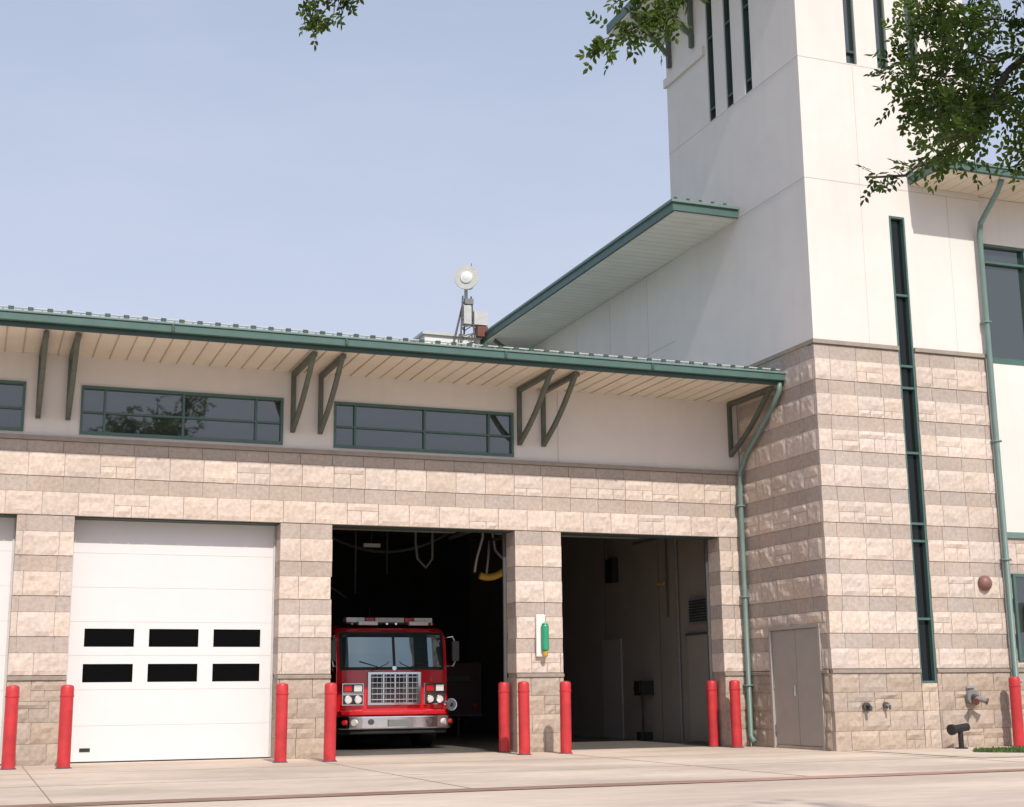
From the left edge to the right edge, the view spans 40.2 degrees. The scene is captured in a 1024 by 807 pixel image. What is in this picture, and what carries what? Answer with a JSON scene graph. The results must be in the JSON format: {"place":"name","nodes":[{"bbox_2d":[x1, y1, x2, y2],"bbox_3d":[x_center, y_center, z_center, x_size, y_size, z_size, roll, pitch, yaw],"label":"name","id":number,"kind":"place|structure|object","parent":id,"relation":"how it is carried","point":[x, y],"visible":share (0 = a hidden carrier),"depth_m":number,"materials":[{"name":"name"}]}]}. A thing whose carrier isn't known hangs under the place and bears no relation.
{"place":"outdoors","nodes":[
{"label":"outdoors","id":0,"kind":"place"},
{"bbox_2d":[0,746,1023,804],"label":"apron pavement","id":1,"kind":"structure","parent":0,"point":[556,765],"depth_m":20.47,"materials":[{"name":"concrete"}]},
{"bbox_2d":[0,685,19,769],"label":"bollard","id":2,"kind":"object","parent":1,"relation":"on","point":[12,696],"visible":1,"depth_m":22.54,"materials":[{"name":"metal"}]},
{"bbox_2d":[55,685,73,768],"bbox_3d":[-7.255,5.246,22.731,0.269,1.330,0.269,4,-12,-21],"label":"bollard","id":3,"kind":"object","parent":1,"relation":"on","point":[65,727],"visible":1,"depth_m":22.65,"materials":[{"name":"metal"}]},
{"bbox_2d":[272,683,288,762],"bbox_3d":[-3.957,5.466,23.968,0.270,1.331,0.270,4,-12,-21],"label":"bollard","id":4,"kind":"object","parent":1,"relation":"on","point":[281,717],"visible":1,"depth_m":23.89,"materials":[{"name":"metal"}]},
{"bbox_2d":[322,682,336,761],"bbox_3d":[-3.137,5.489,24.119,0.268,1.331,0.268,4,-12,-21],"label":"bollard","id":5,"kind":"object","parent":1,"relation":"on","point":[330,708],"visible":1,"depth_m":24.04,"materials":[{"name":"metal"}]},
{"bbox_2d":[497,682,510,752],"bbox_3d":[-0.153,6.068,27.072,0.268,1.331,0.268,4,-12,-21],"label":"bollard","id":6,"kind":"object","parent":1,"relation":"on","point":[504,719],"visible":1,"depth_m":26.98,"materials":[{"name":"metal"}]},
{"bbox_2d":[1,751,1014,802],"bbox_3d":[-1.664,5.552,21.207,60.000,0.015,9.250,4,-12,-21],"label":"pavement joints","id":7,"kind":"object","parent":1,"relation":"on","point":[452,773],"visible":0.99,"depth_m":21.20,"materials":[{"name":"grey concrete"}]},
{"bbox_2d":[517,681,531,754],"bbox_3d":[0.226,5.822,25.905,0.270,1.331,0.270,4,-12,-21],"label":"bollard","id":8,"kind":"object","parent":1,"relation":"on","point":[523,691],"visible":1,"depth_m":25.82,"materials":[{"name":"metal"}]},
{"bbox_2d":[559,681,572,753],"bbox_3d":[1.002,5.885,26.249,0.269,1.331,0.269,4,-12,-21],"label":"bollard","id":9,"kind":"object","parent":1,"relation":"on","point":[565,720],"visible":1,"depth_m":26.16,"materials":[{"name":"metal"}]},
{"bbox_2d":[706,680,720,746],"bbox_3d":[4.127,6.365,28.731,0.268,1.331,0.268,4,-12,-21],"label":"bollard","id":10,"kind":"object","parent":1,"relation":"on","point":[712,708],"visible":1,"depth_m":28.65,"materials":[{"name":"metal"}]},
{"bbox_2d":[729,680,743,747],"bbox_3d":[4.499,6.231,28.106,0.269,1.331,0.269,4,-12,-21],"label":"bollard","id":11,"kind":"object","parent":1,"relation":"on","point":[735,712],"visible":1,"depth_m":28.03,"materials":[{"name":"metal"}]},
{"bbox_2d":[0,0,1023,340],"label":"sky","id":12,"kind":"structure","parent":0,"point":[188,160],"materials":[{"name":"blue"}]},
{"bbox_2d":[55,771,1023,806],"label":"road","id":13,"kind":"structure","parent":0,"point":[992,789],"depth_m":15.31,"materials":[{"name":"concrete"}]},
{"bbox_2d":[0,768,1023,806],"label":"gutter pan","id":14,"kind":"object","parent":13,"relation":"on","point":[444,790],"visible":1,"depth_m":16.60,"materials":[{"name":"concrete"}]},
{"bbox_2d":[855,746,1023,757],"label":"sidewalk","id":15,"kind":"structure","parent":0,"point":[968,752],"depth_m":24.69,"materials":[{"name":"concrete"}]},
{"bbox_2d":[946,723,969,748],"bbox_3d":[8.401,6.243,26.257,0.491,0.474,0.240,7,-14,-33],"label":"standpipe outlet","id":16,"kind":"object","parent":15,"relation":"on","point":[953,729],"visible":0.91,"depth_m":26.21,"materials":[{"name":"black metal"}]},
{"bbox_2d":[1008,676,1023,746],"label":"bollard","id":17,"kind":"object","parent":15,"relation":"on","point":[1014,685],"visible":0.86,"depth_m":26.94,"materials":[{"name":"metal"}]},
{"bbox_2d":[972,745,1023,752],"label":"grass","id":18,"kind":"structure","parent":0,"point":[1013,749],"depth_m":24.73,"materials":[{"name":"plant"}]},
{"label":"ground","id":19,"kind":"structure","parent":0,"visible":0},
{"bbox_2d":[0,0,1023,765],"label":"fire station","id":20,"kind":"object","parent":19,"relation":"on","point":[744,406],"visible":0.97,"depth_m":27.77,"materials":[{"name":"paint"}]},
{"bbox_2d":[0,517,15,764],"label":"overhead door","id":21,"kind":"structure","parent":20,"relation":"in","point":[7,525],"depth_m":24.47,"materials":[{"name":"white metal"}]},
{"bbox_2d":[66,520,275,762],"bbox_3d":[-6.153,4.261,25.358,3.700,4.300,0.100,4,-12,-21],"label":"overhead door","id":22,"kind":"structure","parent":20,"relation":"in","point":[170,656],"depth_m":25.32,"materials":[{"name":"white metal"}]},
{"bbox_2d":[0,380,513,456],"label":"clerestory windows","id":23,"kind":"structure","parent":20,"relation":"in","point":[106,411],"depth_m":26.27,"materials":[{"name":"black glass"}]},
{"bbox_2d":[362,531,380,547],"bbox_3d":[-3.308,2.094,33.048,0.400,2.600,0.140,4,-12,-21],"label":"ceiling light","id":24,"kind":"object","parent":20,"relation":"hanging from","point":[372,545],"visible":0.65,"depth_m":32.74,"materials":[{"name":"white paint"}]},
{"bbox_2d":[330,608,458,747],"bbox_3d":[-3.865,6.495,32.952,2.820,2.947,8.840,4,-12,-21],"label":"fire engine","id":25,"kind":"object","parent":20,"relation":"in","point":[389,679],"visible":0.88,"depth_m":29.35,"materials":[{"name":"red metal"}]},
{"bbox_2d":[330,530,507,631],"bbox_3d":[-2.248,3.757,31.483,4.150,4.316,4.914,4,-12,-21],"label":"vehicle exhaust hose","id":26,"kind":"object","parent":20,"relation":"attached to","point":[485,576],"visible":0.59,"depth_m":32.22,"materials":[{"name":"black rubber"}]},
{"bbox_2d":[401,663,481,735],"bbox_3d":[-2.035,8.261,39.110,1.940,1.950,3.502,4,-12,-21],"label":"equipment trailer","id":27,"kind":"object","parent":20,"relation":"on","point":[464,685],"visible":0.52,"depth_m":38.56,"materials":[{"name":"metal"}]},
{"bbox_2d":[453,263,487,346],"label":"warning siren","id":28,"kind":"object","parent":20,"relation":"on","point":[466,278],"visible":0.96,"depth_m":40.74,"materials":[{"name":"metal"}]},
{"bbox_2d":[535,614,548,656],"bbox_3d":[0.602,4.530,27.308,0.174,0.820,0.260,21,-24,-61],"label":"wall lamp","id":29,"kind":"object","parent":20,"relation":"attached to","point":[542,637],"visible":1,"depth_m":27.24,"materials":[{"name":"white paint"}]},
{"bbox_2d":[633,680,653,739],"bbox_3d":[3.081,7.180,32.742,0.340,1.360,0.446,4,-12,-21],"label":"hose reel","id":30,"kind":"object","parent":20,"relation":"in","point":[641,688],"visible":1,"depth_m":32.63,"materials":[{"name":"black metal"}]},
{"bbox_2d":[768,623,826,750],"bbox_3d":[5.566,5.511,27.224,0.135,2.360,1.850,4,-12,-21],"label":"service double door","id":31,"kind":"structure","parent":20,"relation":"in","point":[795,657],"depth_m":27.22,"materials":[{"name":"grey metal"}]},
{"bbox_2d":[706,0,936,682],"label":"tower windows","id":32,"kind":"structure","parent":20,"relation":"in","point":[923,604],"depth_m":28.28,"materials":[{"name":"black glass"}]},
{"bbox_2d":[862,702,872,710],"bbox_3d":[6.666,5.664,26.138,0.155,0.157,0.180,4,-12,-21],"label":"hose bibb","id":33,"kind":"object","parent":20,"relation":"attached to","point":[866,706],"visible":1,"depth_m":26.16,"materials":[{"name":"metal"}]},
{"bbox_2d":[883,702,890,709],"bbox_3d":[7.066,5.682,26.296,0.116,0.138,0.170,4,-12,-21],"label":"hose bibb","id":34,"kind":"object","parent":20,"relation":"attached to","point":[886,705],"visible":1,"depth_m":26.32,"materials":[{"name":"metal"}]},
{"bbox_2d":[964,686,988,704],"bbox_3d":[8.931,5.618,26.927,0.375,0.361,0.428,4,-12,-21],"label":"fire department connection","id":35,"kind":"object","parent":20,"relation":"attached to","point":[972,697],"visible":1,"depth_m":26.97,"materials":[{"name":"grey paint"}]},
{"bbox_2d":[978,575,991,590],"bbox_3d":[9.374,3.547,27.656,0.296,0.296,0.170,4,-12,-21],"label":"alarm bell","id":36,"kind":"object","parent":20,"relation":"attached to","point":[984,582],"visible":1,"depth_m":27.60,"materials":[{"name":"paint"}]},
{"bbox_2d":[296,0,1023,206],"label":"shade tree","id":37,"kind":"object","parent":19,"relation":"on","point":[953,107],"visible":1,"depth_m":7.49,"materials":[{"name":"green plant"}]}
]}

